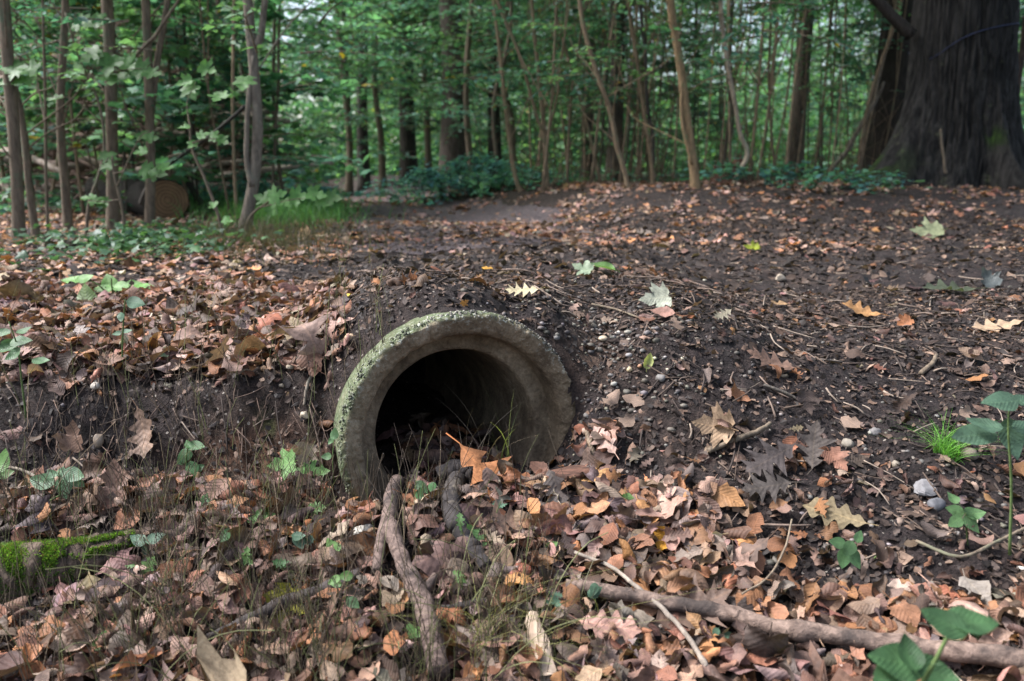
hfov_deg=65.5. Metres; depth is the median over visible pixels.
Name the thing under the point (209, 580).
fallen leaf
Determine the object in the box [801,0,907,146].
sapling
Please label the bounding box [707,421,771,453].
stick
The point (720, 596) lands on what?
fallen leaf
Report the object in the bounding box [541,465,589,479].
bark piece
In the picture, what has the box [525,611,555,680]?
wooden stake
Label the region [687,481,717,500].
fallen leaf
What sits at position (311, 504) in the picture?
seedling
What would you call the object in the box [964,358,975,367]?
fallen leaf
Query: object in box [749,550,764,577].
fallen leaf
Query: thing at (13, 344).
seedling
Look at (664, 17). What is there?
sapling
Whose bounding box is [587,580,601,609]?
seedling
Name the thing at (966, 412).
fallen leaf
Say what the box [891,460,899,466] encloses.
stone
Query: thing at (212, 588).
fallen leaf
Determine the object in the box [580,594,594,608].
fallen leaf
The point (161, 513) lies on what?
fallen leaf
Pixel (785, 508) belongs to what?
fallen leaf
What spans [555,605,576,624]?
fallen leaf
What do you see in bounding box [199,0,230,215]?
sapling
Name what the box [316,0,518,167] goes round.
leafy tree
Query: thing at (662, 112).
sapling
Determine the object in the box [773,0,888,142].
sapling
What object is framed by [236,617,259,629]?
fallen leaf
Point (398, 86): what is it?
leafy tree
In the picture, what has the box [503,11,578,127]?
sapling
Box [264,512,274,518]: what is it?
seedling
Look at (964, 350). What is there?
fallen leaf
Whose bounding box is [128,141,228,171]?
dead branch
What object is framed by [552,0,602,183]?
sapling
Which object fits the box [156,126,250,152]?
dead branch
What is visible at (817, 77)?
sapling
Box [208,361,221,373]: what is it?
fallen leaf
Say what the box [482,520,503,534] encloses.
fallen leaf
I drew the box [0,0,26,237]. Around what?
tree
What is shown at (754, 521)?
fallen leaf
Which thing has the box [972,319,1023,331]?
fallen leaf
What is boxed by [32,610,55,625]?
fallen leaf
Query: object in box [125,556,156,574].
seedling
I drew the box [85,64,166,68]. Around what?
dead branch
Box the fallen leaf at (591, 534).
[582,530,593,539]
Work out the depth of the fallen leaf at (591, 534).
1.38 m
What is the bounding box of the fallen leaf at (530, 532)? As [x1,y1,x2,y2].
[523,530,534,538]
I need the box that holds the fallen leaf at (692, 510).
[678,509,698,519]
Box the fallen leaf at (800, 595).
[778,580,804,600]
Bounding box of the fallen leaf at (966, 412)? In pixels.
[956,404,976,417]
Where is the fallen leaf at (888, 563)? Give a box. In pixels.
[876,545,894,567]
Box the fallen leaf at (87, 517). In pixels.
[76,512,100,526]
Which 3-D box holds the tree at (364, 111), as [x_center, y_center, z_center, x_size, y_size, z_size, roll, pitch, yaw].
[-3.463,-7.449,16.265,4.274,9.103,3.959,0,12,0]
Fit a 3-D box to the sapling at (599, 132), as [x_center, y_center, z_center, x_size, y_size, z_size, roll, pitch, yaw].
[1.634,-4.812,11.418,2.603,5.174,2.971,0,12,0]
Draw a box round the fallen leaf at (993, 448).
[986,444,995,457]
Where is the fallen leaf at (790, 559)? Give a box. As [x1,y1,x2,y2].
[777,549,799,567]
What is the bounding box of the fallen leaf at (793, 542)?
[788,535,800,558]
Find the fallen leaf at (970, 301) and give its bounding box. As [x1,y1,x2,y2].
[965,299,973,305]
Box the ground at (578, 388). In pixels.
[0,174,1023,680]
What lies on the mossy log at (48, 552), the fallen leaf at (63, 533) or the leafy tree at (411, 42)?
the fallen leaf at (63, 533)
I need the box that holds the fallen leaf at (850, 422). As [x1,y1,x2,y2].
[841,416,862,428]
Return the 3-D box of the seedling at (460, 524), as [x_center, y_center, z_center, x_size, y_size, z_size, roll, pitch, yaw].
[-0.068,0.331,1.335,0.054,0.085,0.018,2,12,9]
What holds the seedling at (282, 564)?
on the ground at (578, 388)
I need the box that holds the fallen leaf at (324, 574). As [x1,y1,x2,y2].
[316,569,328,583]
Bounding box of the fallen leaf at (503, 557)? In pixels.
[483,536,512,582]
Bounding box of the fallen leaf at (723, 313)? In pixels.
[714,307,734,319]
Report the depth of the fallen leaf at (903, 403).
1.62 m
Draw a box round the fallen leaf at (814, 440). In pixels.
[794,420,837,474]
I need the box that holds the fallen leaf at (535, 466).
[530,461,547,472]
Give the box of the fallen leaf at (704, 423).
[691,401,738,447]
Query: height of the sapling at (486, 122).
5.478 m
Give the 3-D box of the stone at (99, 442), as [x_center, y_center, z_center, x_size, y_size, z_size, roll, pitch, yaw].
[-0.813,0.198,1.568,0.021,0.029,0.023,0,12,0]
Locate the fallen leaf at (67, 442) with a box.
[52,419,82,454]
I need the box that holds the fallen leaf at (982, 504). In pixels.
[973,501,1001,511]
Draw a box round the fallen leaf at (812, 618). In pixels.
[804,610,814,621]
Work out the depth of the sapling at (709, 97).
9.29 m
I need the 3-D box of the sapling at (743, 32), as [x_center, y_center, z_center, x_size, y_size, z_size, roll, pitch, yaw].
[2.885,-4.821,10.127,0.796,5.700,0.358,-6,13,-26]
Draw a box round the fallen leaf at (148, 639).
[140,633,152,661]
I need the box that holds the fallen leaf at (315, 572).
[301,570,321,581]
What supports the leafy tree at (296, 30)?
on the ground at (578, 388)
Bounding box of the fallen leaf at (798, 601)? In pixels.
[792,592,816,608]
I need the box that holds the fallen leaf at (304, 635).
[289,630,308,651]
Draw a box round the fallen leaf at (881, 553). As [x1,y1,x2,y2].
[872,539,887,561]
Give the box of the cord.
[909,23,1019,58]
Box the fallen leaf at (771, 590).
[767,579,794,599]
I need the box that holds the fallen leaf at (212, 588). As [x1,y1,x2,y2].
[208,578,219,595]
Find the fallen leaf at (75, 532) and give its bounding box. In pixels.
[71,528,89,536]
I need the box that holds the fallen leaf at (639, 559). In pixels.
[623,555,643,566]
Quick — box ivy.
[0,216,284,275]
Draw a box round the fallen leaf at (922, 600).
[912,593,929,627]
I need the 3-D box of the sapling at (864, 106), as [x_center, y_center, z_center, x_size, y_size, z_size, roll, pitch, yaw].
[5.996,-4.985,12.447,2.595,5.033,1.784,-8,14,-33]
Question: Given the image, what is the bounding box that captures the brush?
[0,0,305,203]
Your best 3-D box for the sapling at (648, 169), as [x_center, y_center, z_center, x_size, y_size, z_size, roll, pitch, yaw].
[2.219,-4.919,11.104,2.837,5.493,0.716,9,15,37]
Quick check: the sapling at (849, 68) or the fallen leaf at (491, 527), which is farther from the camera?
the sapling at (849, 68)
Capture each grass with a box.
[103,203,439,269]
[168,185,404,229]
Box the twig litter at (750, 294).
[0,220,1023,680]
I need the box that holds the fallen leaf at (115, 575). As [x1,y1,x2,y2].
[109,572,119,579]
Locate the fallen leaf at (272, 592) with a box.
[262,582,304,622]
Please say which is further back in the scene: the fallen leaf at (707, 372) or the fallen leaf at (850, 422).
the fallen leaf at (707, 372)
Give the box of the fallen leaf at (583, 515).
[577,511,603,520]
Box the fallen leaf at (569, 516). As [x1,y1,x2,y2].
[558,514,579,527]
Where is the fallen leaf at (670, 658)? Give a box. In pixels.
[665,655,682,662]
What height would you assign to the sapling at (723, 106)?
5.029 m
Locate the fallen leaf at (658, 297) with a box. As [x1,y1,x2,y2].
[639,281,671,307]
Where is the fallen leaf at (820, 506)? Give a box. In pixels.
[814,497,828,516]
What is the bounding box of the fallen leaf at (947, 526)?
[935,524,962,529]
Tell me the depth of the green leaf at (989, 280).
2.71 m
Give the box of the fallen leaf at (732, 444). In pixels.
[728,428,736,448]
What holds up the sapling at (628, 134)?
on the ground at (578, 388)
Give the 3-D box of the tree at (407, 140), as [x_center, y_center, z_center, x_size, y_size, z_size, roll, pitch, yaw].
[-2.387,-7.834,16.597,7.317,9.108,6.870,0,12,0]
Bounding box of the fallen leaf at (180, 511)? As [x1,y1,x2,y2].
[171,504,190,515]
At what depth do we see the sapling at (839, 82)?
10.76 m
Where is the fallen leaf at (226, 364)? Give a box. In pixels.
[221,355,242,370]
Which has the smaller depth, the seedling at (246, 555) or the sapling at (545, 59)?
the seedling at (246, 555)
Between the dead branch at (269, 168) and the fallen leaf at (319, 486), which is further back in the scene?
the dead branch at (269, 168)
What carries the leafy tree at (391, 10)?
on the ground at (578, 388)
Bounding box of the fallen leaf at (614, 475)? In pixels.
[605,469,625,483]
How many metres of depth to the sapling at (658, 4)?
14.07 m
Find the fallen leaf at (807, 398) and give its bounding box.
[796,387,822,413]
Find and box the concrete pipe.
[334,310,574,500]
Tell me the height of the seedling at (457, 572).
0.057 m
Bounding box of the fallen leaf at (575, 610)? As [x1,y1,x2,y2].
[566,604,584,618]
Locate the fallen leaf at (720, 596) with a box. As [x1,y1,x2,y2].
[649,573,731,629]
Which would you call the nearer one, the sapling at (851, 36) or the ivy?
the ivy
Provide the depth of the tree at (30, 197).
4.68 m
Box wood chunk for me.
[413,448,446,463]
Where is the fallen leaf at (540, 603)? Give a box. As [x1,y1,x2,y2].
[534,592,550,607]
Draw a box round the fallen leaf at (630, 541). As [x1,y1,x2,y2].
[628,537,639,549]
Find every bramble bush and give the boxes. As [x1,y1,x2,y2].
[340,152,560,204]
[378,167,574,203]
[668,157,823,187]
[765,165,893,191]
[814,166,932,193]
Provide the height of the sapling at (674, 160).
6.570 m
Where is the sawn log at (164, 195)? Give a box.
[84,174,188,217]
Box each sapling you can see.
[0,0,151,232]
[0,0,210,197]
[0,0,226,213]
[0,0,265,211]
[0,0,288,214]
[0,1,139,207]
[0,2,11,203]
[0,12,161,234]
[0,15,142,207]
[10,0,244,103]
[25,0,312,212]
[33,0,259,129]
[40,1,102,204]
[49,0,340,211]
[54,0,320,210]
[66,0,373,216]
[71,0,269,189]
[74,3,237,172]
[81,130,174,229]
[82,0,251,179]
[125,45,131,168]
[175,58,256,235]
[178,0,337,187]
[190,0,293,187]
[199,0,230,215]
[244,184,342,231]
[398,12,522,144]
[406,1,572,155]
[413,7,502,135]
[414,5,531,166]
[415,6,562,171]
[415,14,501,142]
[416,0,579,191]
[428,11,520,138]
[456,0,591,168]
[456,0,617,166]
[463,0,624,151]
[469,1,632,163]
[470,0,637,188]
[471,0,627,190]
[472,0,599,182]
[503,0,581,171]
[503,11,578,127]
[505,0,660,166]
[508,0,640,173]
[508,0,643,162]
[516,0,649,179]
[516,0,701,181]
[518,0,746,183]
[518,2,609,170]
[520,0,748,187]
[537,0,720,160]
[543,5,679,173]
[545,2,693,119]
[546,0,726,163]
[549,0,768,183]
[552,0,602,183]
[558,7,708,174]
[559,0,693,173]
[559,0,753,156]
[566,0,586,183]
[571,0,709,177]
[574,1,704,174]
[581,0,725,179]
[583,0,589,180]
[587,1,607,174]
[589,0,723,153]
[590,0,616,183]
[590,0,694,180]
[593,0,762,184]
[595,4,685,177]
[596,6,612,181]
[597,0,789,184]
[598,7,652,114]
[612,18,615,181]
[622,0,630,180]
[624,0,775,180]
[624,0,790,139]
[626,0,736,177]
[641,1,707,181]
[643,3,711,179]
[647,3,791,175]
[649,0,654,179]
[651,0,864,134]
[652,0,751,172]
[656,0,807,157]
[663,0,854,180]
[666,17,788,160]
[684,0,789,155]
[685,0,869,180]
[692,5,789,148]
[703,2,715,180]
[710,0,853,178]
[713,0,794,180]
[718,0,731,160]
[718,1,749,159]
[719,0,729,161]
[721,0,748,163]
[722,0,731,163]
[724,0,764,162]
[726,0,742,151]
[727,0,733,162]
[738,0,879,171]
[752,5,878,173]
[761,15,782,172]
[767,0,776,178]
[768,7,776,168]
[770,0,796,179]
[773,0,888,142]
[777,0,880,178]
[777,20,878,168]
[782,0,910,172]
[785,0,808,179]
[787,0,879,171]
[794,0,881,85]
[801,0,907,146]
[807,2,881,168]
[809,3,872,174]
[811,0,1020,125]
[815,0,881,75]
[822,0,876,98]
[825,7,879,133]
[827,0,836,175]
[829,0,845,178]
[835,4,840,176]
[844,0,848,173]
[856,0,902,173]
[866,10,875,103]
[870,11,877,84]
[1018,30,1023,109]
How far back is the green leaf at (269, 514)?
1.44 m
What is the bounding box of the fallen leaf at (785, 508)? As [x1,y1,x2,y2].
[770,503,791,512]
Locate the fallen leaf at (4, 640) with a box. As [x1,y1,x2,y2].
[3,630,17,648]
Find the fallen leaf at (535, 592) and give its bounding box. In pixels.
[517,583,539,597]
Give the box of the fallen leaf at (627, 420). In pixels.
[618,413,637,427]
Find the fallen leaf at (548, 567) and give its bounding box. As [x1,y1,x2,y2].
[545,560,555,577]
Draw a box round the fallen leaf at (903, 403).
[893,392,920,410]
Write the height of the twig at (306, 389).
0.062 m
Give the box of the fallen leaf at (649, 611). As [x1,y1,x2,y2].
[614,601,656,616]
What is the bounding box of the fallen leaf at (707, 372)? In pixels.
[701,366,711,383]
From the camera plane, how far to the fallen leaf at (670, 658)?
1.12 m
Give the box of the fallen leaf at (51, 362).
[44,354,55,367]
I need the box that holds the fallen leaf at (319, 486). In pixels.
[304,478,323,494]
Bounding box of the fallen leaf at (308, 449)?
[289,442,318,467]
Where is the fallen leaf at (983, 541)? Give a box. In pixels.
[969,525,993,544]
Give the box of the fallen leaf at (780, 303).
[771,300,786,304]
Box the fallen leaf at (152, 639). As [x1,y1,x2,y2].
[148,627,170,647]
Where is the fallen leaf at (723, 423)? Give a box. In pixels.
[714,419,733,429]
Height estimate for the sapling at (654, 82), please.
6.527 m
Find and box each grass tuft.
[288,514,771,680]
[428,387,520,461]
[482,533,675,679]
[483,386,520,459]
[864,408,1007,465]
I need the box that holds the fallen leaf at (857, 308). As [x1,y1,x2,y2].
[843,300,888,315]
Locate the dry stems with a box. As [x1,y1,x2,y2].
[0,211,636,680]
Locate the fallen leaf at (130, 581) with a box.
[114,575,145,584]
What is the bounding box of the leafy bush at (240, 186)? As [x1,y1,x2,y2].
[72,161,303,211]
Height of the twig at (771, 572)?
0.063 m
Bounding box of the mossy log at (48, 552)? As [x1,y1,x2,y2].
[0,528,142,603]
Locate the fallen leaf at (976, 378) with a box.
[960,374,987,380]
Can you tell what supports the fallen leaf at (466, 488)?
on the ground at (578, 388)
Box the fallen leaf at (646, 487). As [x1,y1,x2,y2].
[639,486,656,490]
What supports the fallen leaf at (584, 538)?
on the leaf litter at (750, 652)
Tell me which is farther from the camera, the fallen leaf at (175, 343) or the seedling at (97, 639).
the fallen leaf at (175, 343)
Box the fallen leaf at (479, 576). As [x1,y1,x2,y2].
[462,572,485,586]
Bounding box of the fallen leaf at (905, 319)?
[897,314,913,325]
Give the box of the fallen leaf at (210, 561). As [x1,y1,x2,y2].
[202,556,214,571]
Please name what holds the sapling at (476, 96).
on the ground at (578, 388)
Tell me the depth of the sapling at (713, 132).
14.41 m
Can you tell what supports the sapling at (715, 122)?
on the ground at (578, 388)
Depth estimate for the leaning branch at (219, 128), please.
5.69 m
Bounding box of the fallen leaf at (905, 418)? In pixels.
[901,410,910,422]
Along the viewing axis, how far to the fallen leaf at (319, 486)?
1.52 m
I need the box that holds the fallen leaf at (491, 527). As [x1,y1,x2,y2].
[485,525,499,541]
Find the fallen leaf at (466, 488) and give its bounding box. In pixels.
[461,484,471,493]
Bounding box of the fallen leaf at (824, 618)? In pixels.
[809,613,830,624]
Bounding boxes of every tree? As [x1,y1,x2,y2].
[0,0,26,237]
[0,0,246,227]
[0,70,85,235]
[36,0,140,230]
[39,0,392,232]
[50,0,245,229]
[87,0,343,182]
[139,0,549,190]
[151,0,339,185]
[159,0,445,178]
[236,0,487,190]
[237,0,470,193]
[240,0,564,181]
[256,0,440,193]
[269,0,475,188]
[276,0,543,174]
[276,0,631,179]
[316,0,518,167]
[365,0,590,172]
[366,0,676,176]
[396,0,631,166]
[473,0,675,180]
[539,0,753,180]
[623,0,860,188]
[647,0,1023,177]
[707,0,814,178]
[851,0,1023,189]
[1018,16,1023,89]
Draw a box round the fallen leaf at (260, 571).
[256,567,270,580]
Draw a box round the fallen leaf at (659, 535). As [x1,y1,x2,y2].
[653,526,666,552]
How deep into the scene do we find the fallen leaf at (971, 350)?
1.81 m
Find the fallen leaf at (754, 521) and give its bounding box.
[746,512,763,533]
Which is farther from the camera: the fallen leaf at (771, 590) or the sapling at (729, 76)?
the sapling at (729, 76)
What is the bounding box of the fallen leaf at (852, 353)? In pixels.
[842,349,865,357]
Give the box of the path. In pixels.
[270,179,636,254]
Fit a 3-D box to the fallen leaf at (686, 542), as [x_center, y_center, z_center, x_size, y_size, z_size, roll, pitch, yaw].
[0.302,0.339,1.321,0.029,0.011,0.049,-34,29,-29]
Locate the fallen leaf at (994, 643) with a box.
[978,642,1005,670]
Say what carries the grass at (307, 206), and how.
on the ground at (578, 388)
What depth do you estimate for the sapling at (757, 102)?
8.60 m
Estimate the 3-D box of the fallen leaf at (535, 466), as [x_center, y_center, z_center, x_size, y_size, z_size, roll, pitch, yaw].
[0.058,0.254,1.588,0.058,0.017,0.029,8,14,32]
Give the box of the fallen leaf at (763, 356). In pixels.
[747,346,805,369]
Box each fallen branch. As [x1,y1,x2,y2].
[206,568,360,641]
[371,474,449,680]
[441,471,491,571]
[565,579,1023,668]
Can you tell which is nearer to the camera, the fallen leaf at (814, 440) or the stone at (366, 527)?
the stone at (366, 527)
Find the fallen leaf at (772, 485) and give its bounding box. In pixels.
[741,468,803,503]
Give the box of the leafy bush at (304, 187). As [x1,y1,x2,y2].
[191,178,361,207]
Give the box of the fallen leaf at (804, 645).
[796,640,818,651]
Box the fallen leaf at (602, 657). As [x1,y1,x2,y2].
[587,633,613,664]
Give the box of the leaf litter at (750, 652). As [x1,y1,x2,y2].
[0,174,1023,680]
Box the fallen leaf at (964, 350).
[958,347,989,361]
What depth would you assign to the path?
6.24 m
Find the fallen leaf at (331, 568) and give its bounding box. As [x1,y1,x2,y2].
[327,561,344,573]
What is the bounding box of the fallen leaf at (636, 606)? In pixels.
[630,578,639,610]
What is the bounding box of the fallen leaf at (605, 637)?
[602,634,612,650]
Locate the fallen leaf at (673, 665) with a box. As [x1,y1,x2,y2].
[666,655,681,674]
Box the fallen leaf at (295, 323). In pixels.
[285,316,303,344]
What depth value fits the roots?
1.58 m
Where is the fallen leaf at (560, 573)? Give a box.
[553,567,568,579]
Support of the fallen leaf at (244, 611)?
on the leaf litter at (750, 652)
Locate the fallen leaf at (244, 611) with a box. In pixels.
[236,604,266,621]
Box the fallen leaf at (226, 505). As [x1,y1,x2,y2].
[221,500,234,509]
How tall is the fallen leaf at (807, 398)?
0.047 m
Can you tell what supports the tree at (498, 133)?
on the ground at (578, 388)
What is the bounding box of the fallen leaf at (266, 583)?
[251,579,285,591]
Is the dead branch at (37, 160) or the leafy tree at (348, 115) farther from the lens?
the leafy tree at (348, 115)
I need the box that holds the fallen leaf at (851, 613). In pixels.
[841,600,860,621]
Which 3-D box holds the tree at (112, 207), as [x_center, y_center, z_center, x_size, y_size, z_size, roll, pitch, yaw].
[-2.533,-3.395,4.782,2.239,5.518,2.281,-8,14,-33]
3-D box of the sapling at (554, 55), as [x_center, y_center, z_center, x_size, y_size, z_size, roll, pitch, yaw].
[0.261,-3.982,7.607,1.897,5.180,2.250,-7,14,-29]
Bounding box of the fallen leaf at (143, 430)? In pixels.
[127,398,152,457]
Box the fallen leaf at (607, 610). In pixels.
[603,606,611,616]
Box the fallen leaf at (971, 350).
[968,347,981,355]
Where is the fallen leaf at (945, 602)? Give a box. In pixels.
[925,587,948,606]
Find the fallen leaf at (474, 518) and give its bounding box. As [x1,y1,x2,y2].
[469,514,479,528]
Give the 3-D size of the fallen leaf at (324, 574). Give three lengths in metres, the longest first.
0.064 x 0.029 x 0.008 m
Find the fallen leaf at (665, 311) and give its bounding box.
[651,306,674,316]
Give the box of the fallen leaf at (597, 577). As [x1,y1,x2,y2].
[582,574,602,582]
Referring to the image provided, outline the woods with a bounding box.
[2,0,1023,186]
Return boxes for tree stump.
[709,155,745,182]
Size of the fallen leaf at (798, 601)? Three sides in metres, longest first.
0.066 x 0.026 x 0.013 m
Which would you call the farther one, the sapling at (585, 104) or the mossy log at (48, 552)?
the sapling at (585, 104)
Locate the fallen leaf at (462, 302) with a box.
[460,300,468,306]
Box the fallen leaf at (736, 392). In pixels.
[731,379,750,401]
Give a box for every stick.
[184,176,209,213]
[441,595,492,610]
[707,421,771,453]
[918,353,938,374]
[939,129,947,173]
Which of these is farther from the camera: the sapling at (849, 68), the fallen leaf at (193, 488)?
the sapling at (849, 68)
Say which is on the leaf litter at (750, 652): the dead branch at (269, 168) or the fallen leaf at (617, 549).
the fallen leaf at (617, 549)
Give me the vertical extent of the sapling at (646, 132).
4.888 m
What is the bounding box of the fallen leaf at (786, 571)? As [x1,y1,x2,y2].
[779,562,800,589]
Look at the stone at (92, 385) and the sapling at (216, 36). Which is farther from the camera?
the sapling at (216, 36)
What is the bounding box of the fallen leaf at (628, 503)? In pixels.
[622,494,651,506]
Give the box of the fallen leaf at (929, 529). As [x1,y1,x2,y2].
[920,521,953,537]
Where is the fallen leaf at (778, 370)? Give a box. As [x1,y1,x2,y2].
[769,364,781,380]
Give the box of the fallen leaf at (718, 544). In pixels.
[712,535,726,550]
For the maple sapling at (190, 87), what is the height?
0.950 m
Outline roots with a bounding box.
[11,385,337,480]
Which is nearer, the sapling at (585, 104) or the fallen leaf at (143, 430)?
the fallen leaf at (143, 430)
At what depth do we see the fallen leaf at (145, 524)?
1.40 m
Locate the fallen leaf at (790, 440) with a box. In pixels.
[782,436,798,449]
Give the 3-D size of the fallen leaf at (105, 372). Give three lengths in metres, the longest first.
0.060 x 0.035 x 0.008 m
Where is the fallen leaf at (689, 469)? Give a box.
[681,462,693,476]
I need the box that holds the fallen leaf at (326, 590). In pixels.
[303,587,339,602]
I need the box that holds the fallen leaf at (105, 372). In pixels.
[92,361,118,375]
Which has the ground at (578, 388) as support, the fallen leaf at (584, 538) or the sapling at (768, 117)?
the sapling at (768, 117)
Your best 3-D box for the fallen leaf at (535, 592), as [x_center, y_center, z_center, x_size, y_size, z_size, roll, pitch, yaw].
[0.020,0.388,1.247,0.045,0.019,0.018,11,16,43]
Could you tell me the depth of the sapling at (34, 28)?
7.21 m
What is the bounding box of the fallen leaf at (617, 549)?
[611,545,621,553]
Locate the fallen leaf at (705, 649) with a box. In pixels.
[695,646,721,661]
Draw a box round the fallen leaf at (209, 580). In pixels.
[183,574,217,596]
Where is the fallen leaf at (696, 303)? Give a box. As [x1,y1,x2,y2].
[684,298,704,309]
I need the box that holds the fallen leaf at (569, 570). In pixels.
[558,563,582,576]
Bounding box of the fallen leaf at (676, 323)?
[670,316,684,329]
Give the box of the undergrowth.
[0,67,902,214]
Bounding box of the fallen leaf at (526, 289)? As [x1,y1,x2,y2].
[505,282,544,296]
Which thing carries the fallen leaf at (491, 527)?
on the leaf litter at (750, 652)
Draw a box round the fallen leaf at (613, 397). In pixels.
[602,389,619,404]
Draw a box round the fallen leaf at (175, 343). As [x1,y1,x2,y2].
[171,339,186,349]
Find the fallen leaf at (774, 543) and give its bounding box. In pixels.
[767,536,794,552]
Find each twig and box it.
[7,466,68,500]
[303,376,312,405]
[574,551,707,665]
[591,303,638,318]
[741,519,792,594]
[763,383,795,399]
[915,527,1023,558]
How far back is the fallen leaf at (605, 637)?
1.17 m
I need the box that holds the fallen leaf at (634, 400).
[622,394,644,406]
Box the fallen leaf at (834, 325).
[824,323,847,327]
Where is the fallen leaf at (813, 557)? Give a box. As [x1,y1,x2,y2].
[810,545,829,560]
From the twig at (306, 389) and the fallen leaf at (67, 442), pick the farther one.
the twig at (306, 389)
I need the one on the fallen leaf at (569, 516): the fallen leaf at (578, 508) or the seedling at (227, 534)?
the fallen leaf at (578, 508)
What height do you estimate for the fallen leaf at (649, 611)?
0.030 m
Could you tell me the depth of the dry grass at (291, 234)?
3.94 m
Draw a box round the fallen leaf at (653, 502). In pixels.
[641,488,656,507]
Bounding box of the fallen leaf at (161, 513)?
[157,507,169,515]
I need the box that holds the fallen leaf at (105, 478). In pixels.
[89,458,130,514]
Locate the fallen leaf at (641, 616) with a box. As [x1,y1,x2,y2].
[609,602,654,658]
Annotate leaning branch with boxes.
[135,0,179,56]
[138,105,245,204]
[829,68,884,171]
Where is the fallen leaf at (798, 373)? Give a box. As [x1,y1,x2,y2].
[790,367,802,379]
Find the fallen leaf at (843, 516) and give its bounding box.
[803,496,878,529]
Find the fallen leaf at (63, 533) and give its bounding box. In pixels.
[58,528,69,537]
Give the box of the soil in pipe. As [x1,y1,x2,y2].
[375,357,514,487]
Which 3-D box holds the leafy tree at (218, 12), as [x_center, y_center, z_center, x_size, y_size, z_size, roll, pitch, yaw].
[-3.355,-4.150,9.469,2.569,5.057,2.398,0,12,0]
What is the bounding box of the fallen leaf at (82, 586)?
[76,579,95,589]
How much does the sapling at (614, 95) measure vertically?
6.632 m
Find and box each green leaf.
[75,283,96,307]
[256,507,301,525]
[572,260,593,274]
[591,262,619,271]
[643,353,653,370]
[744,239,761,249]
[909,216,947,237]
[922,279,987,290]
[980,266,1002,287]
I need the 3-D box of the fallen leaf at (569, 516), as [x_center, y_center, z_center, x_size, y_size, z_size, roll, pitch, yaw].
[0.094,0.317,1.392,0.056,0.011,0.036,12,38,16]
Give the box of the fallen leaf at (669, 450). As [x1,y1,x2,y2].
[665,444,677,456]
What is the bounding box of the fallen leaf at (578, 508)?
[571,502,586,517]
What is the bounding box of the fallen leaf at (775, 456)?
[741,435,801,478]
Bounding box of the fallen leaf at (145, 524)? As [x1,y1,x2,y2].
[137,521,154,531]
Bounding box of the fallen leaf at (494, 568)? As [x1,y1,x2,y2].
[482,562,505,576]
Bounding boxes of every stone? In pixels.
[90,382,99,389]
[93,434,103,447]
[300,411,308,418]
[353,524,372,534]
[435,459,472,479]
[598,335,606,340]
[656,374,664,381]
[776,274,785,280]
[841,438,854,448]
[869,427,880,436]
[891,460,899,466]
[913,479,937,495]
[927,497,945,510]
[961,447,978,459]
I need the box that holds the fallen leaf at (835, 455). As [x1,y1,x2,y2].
[820,446,849,470]
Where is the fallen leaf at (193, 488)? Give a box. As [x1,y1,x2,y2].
[180,486,202,498]
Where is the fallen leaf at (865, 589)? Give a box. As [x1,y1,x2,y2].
[853,583,879,596]
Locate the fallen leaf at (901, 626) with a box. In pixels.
[892,617,909,633]
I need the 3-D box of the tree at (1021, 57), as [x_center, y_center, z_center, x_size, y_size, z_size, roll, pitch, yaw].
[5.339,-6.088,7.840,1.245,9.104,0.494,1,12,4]
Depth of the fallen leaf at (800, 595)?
1.24 m
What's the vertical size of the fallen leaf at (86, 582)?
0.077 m
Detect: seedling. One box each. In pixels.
[0,321,48,417]
[0,448,13,478]
[30,466,83,501]
[61,274,152,293]
[92,630,105,649]
[112,296,144,361]
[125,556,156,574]
[130,532,162,556]
[177,440,204,479]
[192,491,210,506]
[219,525,230,541]
[235,546,252,567]
[247,509,261,524]
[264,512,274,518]
[267,448,329,481]
[273,558,290,580]
[291,531,314,548]
[303,501,326,515]
[321,428,338,482]
[326,538,340,551]
[328,570,353,602]
[346,596,358,607]
[406,623,419,648]
[415,480,435,499]
[453,570,466,588]
[455,512,486,545]
[492,501,508,512]
[546,591,562,608]
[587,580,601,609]
[620,490,633,499]
[712,627,730,638]
[829,531,875,568]
[867,606,998,680]
[945,492,985,544]
[951,391,1023,555]
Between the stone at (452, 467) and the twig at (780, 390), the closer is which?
the stone at (452, 467)
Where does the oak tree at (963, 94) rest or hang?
on the ground at (578, 388)
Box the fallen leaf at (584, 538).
[576,533,591,547]
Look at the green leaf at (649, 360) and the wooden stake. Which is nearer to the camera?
the wooden stake
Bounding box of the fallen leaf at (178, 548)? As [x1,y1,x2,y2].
[170,545,180,554]
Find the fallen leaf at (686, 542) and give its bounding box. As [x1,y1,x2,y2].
[683,538,704,550]
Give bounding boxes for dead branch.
[0,147,69,175]
[0,176,76,205]
[3,156,84,169]
[21,102,104,144]
[42,184,78,189]
[78,156,175,180]
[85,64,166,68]
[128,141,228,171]
[135,157,263,170]
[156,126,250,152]
[182,180,279,190]
[183,109,271,123]
[187,169,245,193]
[193,149,231,174]
[210,110,289,122]
[215,161,333,178]
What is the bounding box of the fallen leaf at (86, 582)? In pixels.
[62,559,108,606]
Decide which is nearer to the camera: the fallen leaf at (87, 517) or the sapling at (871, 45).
the fallen leaf at (87, 517)
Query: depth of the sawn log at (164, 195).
6.78 m
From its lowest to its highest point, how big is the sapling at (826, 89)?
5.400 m
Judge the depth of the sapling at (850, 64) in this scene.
18.14 m
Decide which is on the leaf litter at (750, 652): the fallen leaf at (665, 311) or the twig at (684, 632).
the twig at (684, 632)
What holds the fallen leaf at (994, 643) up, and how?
on the ground at (578, 388)

